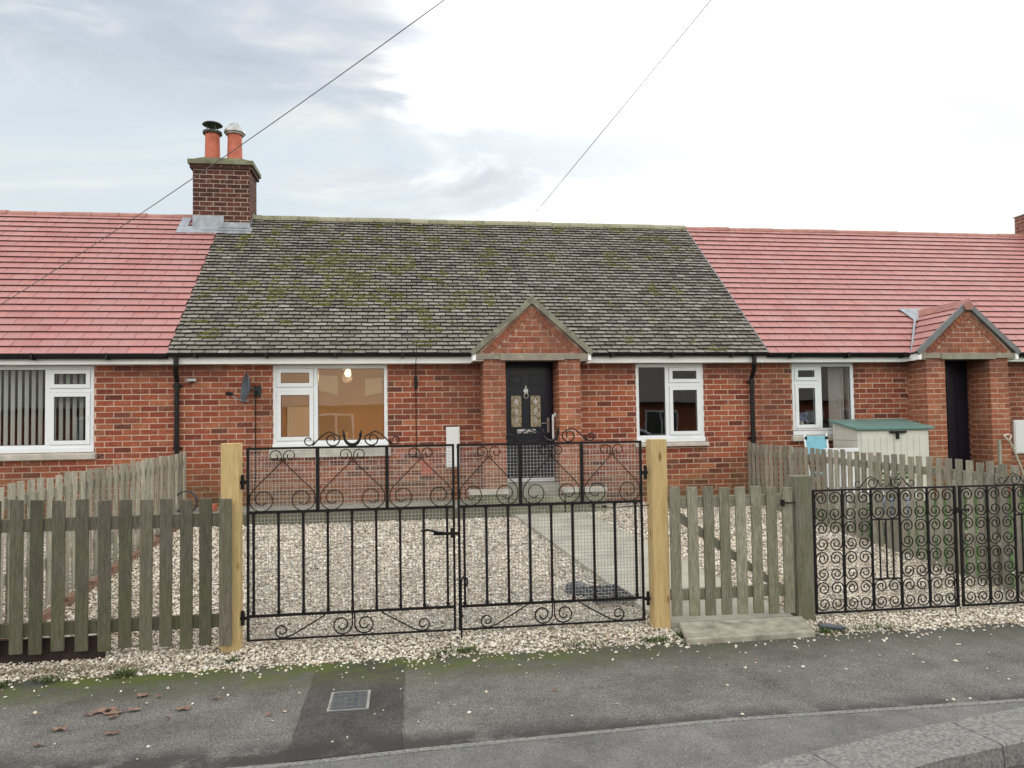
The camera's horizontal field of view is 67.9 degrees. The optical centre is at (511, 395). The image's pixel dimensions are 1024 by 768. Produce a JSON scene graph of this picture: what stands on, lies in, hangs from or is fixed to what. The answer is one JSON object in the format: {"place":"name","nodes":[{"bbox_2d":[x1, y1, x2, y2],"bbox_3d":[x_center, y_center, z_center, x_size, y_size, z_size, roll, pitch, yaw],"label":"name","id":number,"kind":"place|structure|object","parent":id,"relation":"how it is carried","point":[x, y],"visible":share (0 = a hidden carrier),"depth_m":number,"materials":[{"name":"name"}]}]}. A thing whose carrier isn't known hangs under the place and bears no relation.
{"place":"outdoors","nodes":[
{"label":"outdoors","id":0,"kind":"place"},
{"bbox_2d":[0,0,443,304],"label":"overhead wire","id":1,"kind":"object","parent":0,"point":[238,146],"visible":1,"depth_m":7.68,"materials":[{"name":"black metal"}]},
{"bbox_2d":[174,500,509,527],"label":"patio","id":2,"kind":"structure","parent":0,"point":[262,517],"depth_m":10.03,"materials":[{"name":"concrete"}]},
{"bbox_2d":[177,491,197,511],"bbox_3d":[-4.238,1.383,9.876,0.298,0.298,0.066,-1,-2,-8],"label":"hose coil","id":3,"kind":"object","parent":2,"relation":"on","point":[194,495],"visible":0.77,"depth_m":9.86,"materials":[{"name":"grey rubber"}]},
{"bbox_2d":[212,504,217,511],"bbox_3d":[-3.949,1.463,9.939,0.150,0.084,0.200,-1,-2,-8],"label":"loose brick","id":4,"kind":"object","parent":2,"relation":"on","point":[214,507],"visible":0.45,"depth_m":9.92,"materials":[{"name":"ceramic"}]},
{"bbox_2d":[0,622,1023,767],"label":"pavement","id":5,"kind":"structure","parent":0,"point":[237,727],"depth_m":4.48,"materials":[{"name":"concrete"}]},
{"bbox_2d":[52,725,66,729],"bbox_3d":[-2.407,1.766,4.039,0.079,0.012,0.054,-1,-2,-8],"label":"fallen leaf","id":6,"kind":"object","parent":5,"relation":"on","point":[62,728],"visible":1,"depth_m":4.04,"materials":[{"name":"brown plant"}]},
{"bbox_2d":[91,708,107,712],"bbox_3d":[-2.333,1.775,4.286,0.092,0.011,0.060,-1,-2,-8],"label":"fallen leaf","id":7,"kind":"object","parent":5,"relation":"on","point":[100,710],"visible":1,"depth_m":4.29,"materials":[{"name":"brown plant"}]},
{"bbox_2d":[105,706,117,710],"bbox_3d":[-2.280,1.775,4.312,0.098,0.011,0.049,0,-2,-22],"label":"fallen leaf","id":8,"kind":"object","parent":5,"relation":"on","point":[113,707],"visible":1,"depth_m":4.32,"materials":[{"name":"brown plant"}]},
{"bbox_2d":[104,729,119,733],"bbox_3d":[-2.087,1.759,3.976,0.090,0.012,0.049,-1,-2,-8],"label":"fallen leaf","id":9,"kind":"object","parent":5,"relation":"on","point":[112,732],"visible":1,"depth_m":3.98,"materials":[{"name":"brown plant"}]},
{"bbox_2d":[102,709,124,714],"bbox_3d":[-2.238,1.772,4.263,0.121,0.012,0.079,-1,-2,-8],"label":"fallen leaf","id":10,"kind":"object","parent":5,"relation":"on","point":[112,711],"visible":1,"depth_m":4.26,"materials":[{"name":"brown plant"}]},
{"bbox_2d":[175,705,191,709],"bbox_3d":[-1.868,1.769,4.313,0.097,0.012,0.057,-1,-2,-8],"label":"fallen leaf","id":11,"kind":"object","parent":5,"relation":"on","point":[184,707],"visible":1,"depth_m":4.31,"materials":[{"name":"brown plant"}]},
{"bbox_2d":[284,657,405,762],"bbox_3d":[-0.911,1.777,4.413,0.584,0.020,1.548,-1,-2,-8],"label":"pavement patch","id":12,"kind":"object","parent":5,"relation":"on","point":[319,727],"visible":0.96,"depth_m":4.17,"materials":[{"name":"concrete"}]},
{"bbox_2d":[327,690,370,711],"bbox_3d":[-0.941,1.762,4.401,0.230,0.010,0.305,-1,-2,-8],"label":"manhole cover","id":13,"kind":"object","parent":12,"relation":"on","point":[349,700],"visible":1,"depth_m":4.38,"materials":[{"name":"metal"}]},
{"bbox_2d":[0,620,930,687],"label":"weeds","id":14,"kind":"object","parent":5,"relation":"on","point":[126,672],"visible":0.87,"depth_m":5.31,"materials":[{"name":"green plant"}]},
{"bbox_2d":[0,620,1023,697],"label":"spilled stones","id":15,"kind":"object","parent":5,"relation":"on","point":[244,669],"visible":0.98,"depth_m":5.23,"materials":[{"name":"beige gravel"}]},
{"bbox_2d":[4,625,1021,767],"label":"loose stones","id":16,"kind":"object","parent":5,"relation":"on","point":[468,712],"visible":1,"depth_m":4.78,"materials":[{"name":"beige stone"}]},
{"bbox_2d":[0,503,1023,681],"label":"garden gravel","id":17,"kind":"structure","parent":0,"point":[437,637],"depth_m":6.27,"materials":[{"name":"beige gravel"}]},
{"bbox_2d":[0,658,164,678],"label":"dry grass","id":18,"kind":"structure","parent":17,"relation":"on","point":[75,670],"depth_m":5.00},
{"bbox_2d":[0,527,179,639],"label":"timber edging","id":19,"kind":"object","parent":17,"relation":"on","point":[70,597],"visible":0.22,"depth_m":6.89,"materials":[{"name":"grey wood"}]},
{"bbox_2d":[0,452,185,623],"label":"picket fence","id":20,"kind":"object","parent":17,"relation":"on","point":[87,483],"visible":0.5,"depth_m":7.30,"materials":[{"name":"brown wood"}]},
{"bbox_2d":[0,210,216,518],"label":"brick bungalow","id":21,"kind":"object","parent":17,"relation":"on","point":[104,316],"visible":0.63,"depth_m":10.73,"materials":[{"name":"red tile"}]},
{"bbox_2d":[0,370,83,444],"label":"vertical blind","id":22,"kind":"object","parent":21,"relation":"attached to","point":[26,425],"visible":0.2,"depth_m":10.35,"materials":[{"name":"fabric"}]},
{"bbox_2d":[0,366,96,460],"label":"window","id":23,"kind":"structure","parent":21,"relation":"in","point":[53,449],"depth_m":10.24,"materials":[{"name":"white plastic"}]},
{"bbox_2d":[0,499,231,665],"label":"picket fence","id":24,"kind":"object","parent":17,"relation":"on","point":[35,646],"visible":1,"depth_m":5.18,"materials":[{"name":"brown wood"}]},
{"bbox_2d":[221,443,242,652],"bbox_3d":[-1.992,1.163,5.404,0.125,1.650,0.120,-1,-2,-8],"label":"gate post","id":25,"kind":"object","parent":17,"relation":"on","point":[231,463],"visible":0.5,"depth_m":5.37,"materials":[{"name":"brown wood"}]},
{"bbox_2d":[240,430,458,641],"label":"iron gate","id":26,"kind":"structure","parent":25,"relation":"attached to","point":[386,497],"depth_m":5.50,"materials":[{"name":"black metal"}]},
{"bbox_2d":[166,121,768,513],"bbox_3d":[-1.169,-1.522,13.847,9.240,6.840,7.000,-1,-2,-8],"label":"brick bungalow","id":27,"kind":"object","parent":17,"relation":"on","point":[621,332],"visible":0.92,"depth_m":11.43,"materials":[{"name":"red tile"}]},
{"bbox_2d":[186,378,196,382],"bbox_3d":[-4.401,-0.214,10.444,0.130,0.060,0.093,-1,-2,-8],"label":"wall light","id":28,"kind":"object","parent":27,"relation":"attached to","point":[191,380],"visible":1,"depth_m":10.40,"materials":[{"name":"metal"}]},
{"bbox_2d":[225,373,260,500],"bbox_3d":[-3.682,0.572,10.415,0.329,1.766,0.414,-1,-2,10],"label":"satellite dish","id":29,"kind":"object","parent":27,"relation":"attached to","point":[246,388],"visible":0.98,"depth_m":10.52,"materials":[{"name":"metal"}]},
{"bbox_2d":[287,407,309,440],"bbox_3d":[-3.965,0.902,14.123,0.400,1.400,0.055,-1,-2,-8],"label":"interior door","id":30,"kind":"structure","parent":27,"relation":"in","point":[297,417],"depth_m":14.12,"materials":[{"name":"beige wood"}]},
{"bbox_2d":[319,375,337,394],"bbox_3d":[-3.444,-0.199,14.255,0.350,0.385,0.020,-1,-2,-8],"label":"wall picture","id":31,"kind":"object","parent":27,"relation":"attached to","point":[328,384],"depth_m":14.25,"materials":[{"name":"beige paper"}]},
{"bbox_2d":[269,365,390,457],"bbox_3d":[-2.562,0.211,10.750,1.670,1.300,0.160,-1,-2,-8],"label":"window","id":32,"kind":"structure","parent":27,"relation":"in","point":[311,389],"depth_m":10.70,"materials":[{"name":"white plastic"}]},
{"bbox_2d":[345,369,350,376],"bbox_3d":[-2.651,-0.459,12.276,0.100,0.299,0.100,-1,-2,-8],"label":"ceiling lamp","id":33,"kind":"object","parent":27,"relation":"attached to","point":[347,372],"visible":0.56,"depth_m":12.24,"materials":[{"name":"white"}]},
{"bbox_2d":[365,378,381,395],"bbox_3d":[-2.617,-0.172,14.373,0.320,0.345,0.020,-1,-2,-8],"label":"wall picture","id":34,"kind":"object","parent":27,"relation":"attached to","point":[373,386],"depth_m":14.36,"materials":[{"name":"beige paper"}]},
{"bbox_2d":[414,340,417,456],"bbox_3d":[-1.355,0.052,10.743,0.048,1.640,0.338,-1,-2,-8],"label":"wall cable","id":35,"kind":"object","parent":27,"relation":"attached to","point":[415,382],"depth_m":10.88,"materials":[{"name":"black plastic"}]},
{"bbox_2d":[446,427,459,466],"bbox_3d":[-0.847,0.738,10.938,0.195,0.580,0.052,-1,-2,-8],"label":"meter box","id":36,"kind":"object","parent":27,"relation":"attached to","point":[452,435],"visible":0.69,"depth_m":10.92,"materials":[{"name":"white plastic"}]},
{"bbox_2d":[447,428,458,465],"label":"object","id":37,"kind":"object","parent":36,"relation":"in","point":[453,433],"depth_m":10.92,"materials":[{"name":"white plastic"}]},
{"bbox_2d":[505,364,552,477],"bbox_3d":[0.190,0.371,11.299,0.786,1.676,0.373,-1,-2,-8],"label":"door","id":38,"kind":"structure","parent":27,"relation":"in","point":[528,386],"depth_m":11.18,"materials":[{"name":"black metal"}]},
{"bbox_2d":[552,412,555,441],"bbox_3d":[0.608,0.453,10.989,0.060,0.432,0.070,-1,-2,-8],"label":"grab rail","id":39,"kind":"object","parent":27,"relation":"attached to","point":[553,415],"visible":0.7,"depth_m":10.97,"materials":[{"name":"white plastic"}]},
{"bbox_2d":[529,0,710,220],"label":"overhead wire","id":40,"kind":"object","parent":27,"relation":"attached to","point":[629,98],"visible":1,"depth_m":9.41,"materials":[{"name":"black metal"}]},
{"bbox_2d":[635,364,709,446],"bbox_3d":[2.387,0.137,11.464,1.150,1.245,0.160,-1,-2,-8],"label":"window","id":41,"kind":"structure","parent":27,"relation":"in","point":[673,438],"depth_m":11.48,"materials":[{"name":"white plastic"}]},
{"bbox_2d":[3,502,977,571],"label":"gravel chippings","id":42,"kind":"object","parent":17,"relation":"on","point":[828,534],"visible":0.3,"depth_m":8.99,"materials":[{"name":"beige gravel"}]},
{"bbox_2d":[2,537,1013,623],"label":"gravel chippings","id":43,"kind":"object","parent":17,"relation":"on","point":[560,583],"visible":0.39,"depth_m":7.15,"materials":[{"name":"beige gravel"}]},
{"bbox_2d":[564,581,636,603],"bbox_3d":[0.733,1.687,6.549,0.451,0.110,0.612,0,-2,-16],"label":"plastic grid","id":44,"kind":"object","parent":43,"relation":"on","point":[604,589],"visible":0.63,"depth_m":6.53,"materials":[{"name":"grey plastic"}]},
{"bbox_2d":[0,581,1023,679],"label":"gravel chippings","id":45,"kind":"object","parent":17,"relation":"on","point":[838,617],"visible":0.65,"depth_m":5.70,"materials":[{"name":"beige gravel"}]},
{"bbox_2d":[646,439,670,629],"bbox_3d":[1.125,1.146,5.840,0.126,1.625,0.125,-1,-2,-8],"label":"gate post","id":46,"kind":"object","parent":17,"relation":"on","point":[658,531],"visible":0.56,"depth_m":5.79,"materials":[{"name":"brown wood"}]},
{"bbox_2d":[457,427,650,639],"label":"iron gate","id":47,"kind":"structure","parent":46,"relation":"attached to","point":[582,488],"depth_m":5.72,"materials":[{"name":"black metal"}]},
{"bbox_2d":[589,505,648,508],"bbox_3d":[0.826,0.847,5.826,0.481,0.028,0.020,-1,-2,-8],"label":"tie wire","id":48,"kind":"object","parent":46,"relation":"attached to","point":[617,507],"visible":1,"depth_m":5.81,"materials":[{"name":"black metal"}]},
{"bbox_2d":[668,486,795,615],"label":"picket gate","id":49,"kind":"structure","parent":46,"relation":"attached to","point":[742,591],"depth_m":5.83,"materials":[{"name":"grey wood"}]},
{"bbox_2d":[679,616,815,644],"bbox_3d":[1.752,1.776,5.665,1.066,0.134,0.350,-1,-2,-8],"label":"concrete step","id":50,"kind":"object","parent":17,"relation":"on","point":[724,631],"visible":0.84,"depth_m":5.59,"materials":[{"name":"grey concrete"}]},
{"bbox_2d":[818,623,845,629],"bbox_3d":[2.416,1.744,5.740,0.199,0.025,0.101,-2,-2,22],"label":"slate piece","id":51,"kind":"object","parent":17,"relation":"on","point":[832,626],"visible":0.97,"depth_m":5.71,"materials":[{"name":"grey stone"}]},
{"bbox_2d":[686,214,1023,497],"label":"brick bungalow","id":52,"kind":"object","parent":17,"relation":"on","point":[926,328],"visible":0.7,"depth_m":12.28,"materials":[{"name":"red tile"}]},
{"bbox_2d":[799,412,807,423],"bbox_3d":[4.560,0.405,11.990,0.241,0.306,0.131,-1,-2,-8],"label":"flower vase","id":53,"kind":"object","parent":52,"relation":"in","point":[801,419],"visible":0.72,"depth_m":11.98,"materials":[{"name":"white ceramic"}]},
{"bbox_2d":[791,363,854,440],"bbox_3d":[4.846,0.094,11.819,1.120,1.205,0.160,-1,-2,-8],"label":"window","id":54,"kind":"structure","parent":52,"relation":"in","point":[814,382],"depth_m":11.80,"materials":[{"name":"white plastic"}]},
{"bbox_2d":[827,367,843,426],"bbox_3d":[5.149,0.037,12.064,0.270,1.100,0.039,-1,-2,-8],"label":"curtain","id":55,"kind":"object","parent":52,"relation":"hanging from","point":[835,393],"visible":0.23,"depth_m":12.06,"materials":[{"name":"grey fabric"}]},
{"bbox_2d":[945,360,969,469],"bbox_3d":[6.946,0.349,12.160,0.770,1.830,0.052,-1,-2,-8],"label":"door","id":56,"kind":"structure","parent":52,"relation":"in","point":[955,370],"depth_m":12.17,"materials":[{"name":"black metal"}]},
{"bbox_2d":[1012,420,1023,453],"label":"meter box","id":57,"kind":"object","parent":52,"relation":"attached to","point":[1018,433],"visible":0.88,"depth_m":12.21,"materials":[{"name":"white plastic"}]},
{"bbox_2d":[1015,421,1023,452],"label":"door","id":58,"kind":"structure","parent":57,"relation":"in","point":[1019,425],"depth_m":12.21,"materials":[{"name":"white plastic"}]},
{"bbox_2d":[747,442,1023,595],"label":"picket fence","id":59,"kind":"object","parent":17,"relation":"on","point":[875,465],"visible":0.71,"depth_m":7.93,"materials":[{"name":"brown wood"}]},
{"bbox_2d":[0,0,1023,233],"label":"sky","id":60,"kind":"structure","parent":0,"point":[862,115],"materials":[{"name":"white"}]},
{"bbox_2d":[281,702,1023,767],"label":"crossover","id":61,"kind":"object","parent":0,"point":[744,744],"visible":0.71,"depth_m":3.75,"materials":[{"name":"asphalt"}]},
{"bbox_2d":[515,512,792,627],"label":"garden path","id":62,"kind":"structure","parent":0,"point":[675,620],"depth_m":7.69,"materials":[{"name":"concrete"}]},
{"bbox_2d":[779,491,1023,588],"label":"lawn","id":63,"kind":"structure","parent":0,"point":[977,546],"depth_m":9.20,"materials":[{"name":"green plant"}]},
{"bbox_2d":[803,433,834,488],"bbox_3d":[4.386,1.028,10.725,0.368,1.007,0.410,-1,-2,-8],"label":"folding chair","id":64,"kind":"object","parent":63,"relation":"on","point":[818,442],"visible":0.28,"depth_m":10.89,"materials":[{"name":"blue fabric"}]},
{"bbox_2d":[825,448,868,523],"bbox_3d":[4.375,1.172,9.789,0.470,0.980,0.455,-1,-2,-8],"label":"plastic chair","id":65,"kind":"object","parent":63,"relation":"on","point":[852,450],"visible":0.35,"depth_m":9.98,"materials":[{"name":"white plastic"}]},
{"bbox_2d":[829,419,934,502],"bbox_3d":[5.545,0.952,11.404,1.250,1.209,0.720,-1,-2,-8],"label":"storage box","id":66,"kind":"object","parent":63,"relation":"on","point":[889,437],"visible":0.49,"depth_m":11.12,"materials":[{"name":"beige plastic"}]},
{"bbox_2d":[861,431,893,499],"bbox_3d":[5.325,1.014,11.047,0.511,0.985,0.017,-1,-2,-8],"label":"door","id":67,"kind":"structure","parent":66,"relation":"in","point":[873,442],"depth_m":11.05,"materials":[{"name":"beige plastic"}]},
{"bbox_2d":[894,431,926,497],"bbox_3d":[5.839,1.009,11.121,0.511,0.985,0.017,-1,-2,-8],"label":"door","id":68,"kind":"structure","parent":66,"relation":"in","point":[911,443],"depth_m":11.13,"materials":[{"name":"beige plastic"}]},
{"bbox_2d":[882,472,908,535],"bbox_3d":[4.431,1.269,8.891,0.458,0.776,0.450,-1,-2,-8],"label":"plant pot","id":69,"kind":"object","parent":63,"relation":"on","point":[891,498],"visible":0.09,"depth_m":8.80,"materials":[{"name":"grey"}]},
{"bbox_2d":[997,440,1001,465],"bbox_3d":[7.395,1.098,11.512,0.040,0.870,0.040,-1,-2,-8],"label":"timber stake","id":70,"kind":"object","parent":63,"relation":"on","point":[999,450],"visible":0.36,"depth_m":11.51,"materials":[{"name":"beige wood"}]},
{"bbox_2d":[1003,434,1023,495],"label":"garden spade","id":71,"kind":"object","parent":63,"relation":"on","point":[1015,453],"visible":0.98,"depth_m":11.55,"materials":[{"name":"beige wood"}]},
{"bbox_2d":[1007,764,1023,767],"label":"road","id":72,"kind":"structure","parent":0,"point":[1020,766],"depth_m":3.67,"materials":[{"name":"grey asphalt"}]},
{"bbox_2d":[231,698,1023,767],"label":"edging kerb","id":73,"kind":"structure","parent":72,"relation":"on","point":[405,751],"depth_m":3.93,"materials":[{"name":"concrete"}]},
{"bbox_2d":[750,707,1023,767],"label":"kerb","id":74,"kind":"structure","parent":72,"relation":"on","point":[993,740],"depth_m":3.66,"materials":[{"name":"concrete"}]},
{"label":"terrain","id":75,"kind":"structure","parent":0,"visible":0},
{"bbox_2d":[787,475,814,621],"bbox_3d":[2.285,1.290,6.003,0.140,1.315,0.130,-1,-2,-8],"label":"gate post","id":76,"kind":"object","parent":75,"relation":"on","point":[800,485],"visible":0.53,"depth_m":5.95,"materials":[{"name":"brown wood"}]},
{"bbox_2d":[812,476,968,614],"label":"scroll gate","id":77,"kind":"structure","parent":76,"relation":"attached to","point":[956,594],"depth_m":6.09,"materials":[{"name":"black metal"}]},
{"bbox_3d":[4.984,1.265,6.392,0.135,1.315,0.130,-1,-2,-8],"label":"gate post","id":78,"kind":"object","parent":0,"visible":0},
{"bbox_2d":[958,473,1023,606],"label":"scroll gate","id":79,"kind":"structure","parent":78,"relation":"attached to","point":[988,539],"depth_m":6.22,"materials":[{"name":"black metal"}]}
]}

